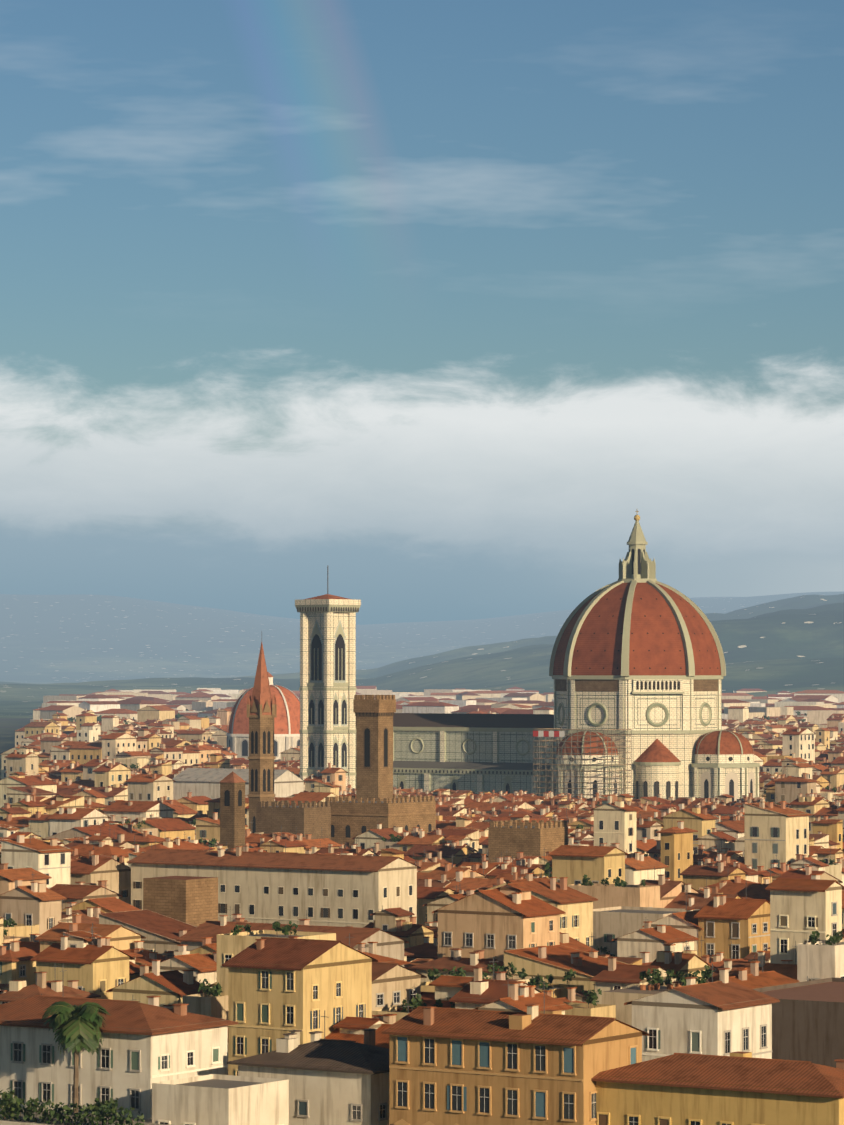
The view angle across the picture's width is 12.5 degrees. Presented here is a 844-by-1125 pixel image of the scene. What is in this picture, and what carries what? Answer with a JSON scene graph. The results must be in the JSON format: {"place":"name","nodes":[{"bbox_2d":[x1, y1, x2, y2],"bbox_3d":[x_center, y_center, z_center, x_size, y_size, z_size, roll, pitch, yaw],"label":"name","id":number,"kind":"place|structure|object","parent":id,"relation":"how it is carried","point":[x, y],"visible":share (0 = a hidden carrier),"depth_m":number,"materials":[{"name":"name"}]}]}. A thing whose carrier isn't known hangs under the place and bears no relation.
{"place":"outdoors","nodes":[
{"label":"outdoors","id":0,"kind":"place"},
{"bbox_2d":[0,718,32,779],"bbox_3d":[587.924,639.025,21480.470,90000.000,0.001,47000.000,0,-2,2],"label":"ground","id":1,"kind":"structure","parent":0,"point":[9,727],"depth_m":3452.76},
{"bbox_2d":[173,642,567,863],"bbox_3d":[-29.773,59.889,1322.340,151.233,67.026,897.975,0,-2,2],"label":"medieval towers","id":2,"kind":"structure","parent":1,"relation":"on","point":[262,733],"depth_m":1000.07,"materials":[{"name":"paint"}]},
{"bbox_2d":[0,698,806,1124],"bbox_3d":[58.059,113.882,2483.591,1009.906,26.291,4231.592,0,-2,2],"label":"vegetation","id":3,"kind":"object","parent":1,"relation":"on","point":[78,1028],"visible":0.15,"depth_m":386.26,"materials":[{"name":"plant"}]},
{"bbox_2d":[0,842,843,1124],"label":"buildings","id":4,"kind":"structure","parent":1,"relation":"on","point":[724,1050],"depth_m":387.18,"materials":[{"name":"paint"}]},
{"bbox_2d":[0,705,843,1075],"bbox_3d":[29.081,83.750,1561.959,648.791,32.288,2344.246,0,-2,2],"label":"city","id":5,"kind":"object","parent":1,"relation":"on","point":[748,891],"visible":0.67,"depth_m":648.83,"materials":[{"name":"paint"}]},
{"bbox_2d":[30,686,843,724],"bbox_3d":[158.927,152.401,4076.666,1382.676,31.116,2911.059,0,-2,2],"label":"city","id":6,"kind":"object","parent":1,"relation":"on","point":[818,707],"visible":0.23,"depth_m":3564.83,"materials":[{"name":"paint"}]},
{"bbox_2d":[295,511,759,801],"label":"cathedral","id":7,"kind":"structure","parent":1,"relation":"on","point":[637,670],"depth_m":1329.89,"materials":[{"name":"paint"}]},
{"bbox_2d":[0,591,843,717],"bbox_3d":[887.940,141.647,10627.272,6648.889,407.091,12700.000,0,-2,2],"label":"hills","id":8,"kind":"structure","parent":0,"point":[53,645],"depth_m":12255.69,"materials":[{"name":"grey"}]},
{"bbox_2d":[0,0,843,624],"label":"sky","id":9,"kind":"structure","parent":0,"point":[422,303],"materials":[{"name":"blue"}]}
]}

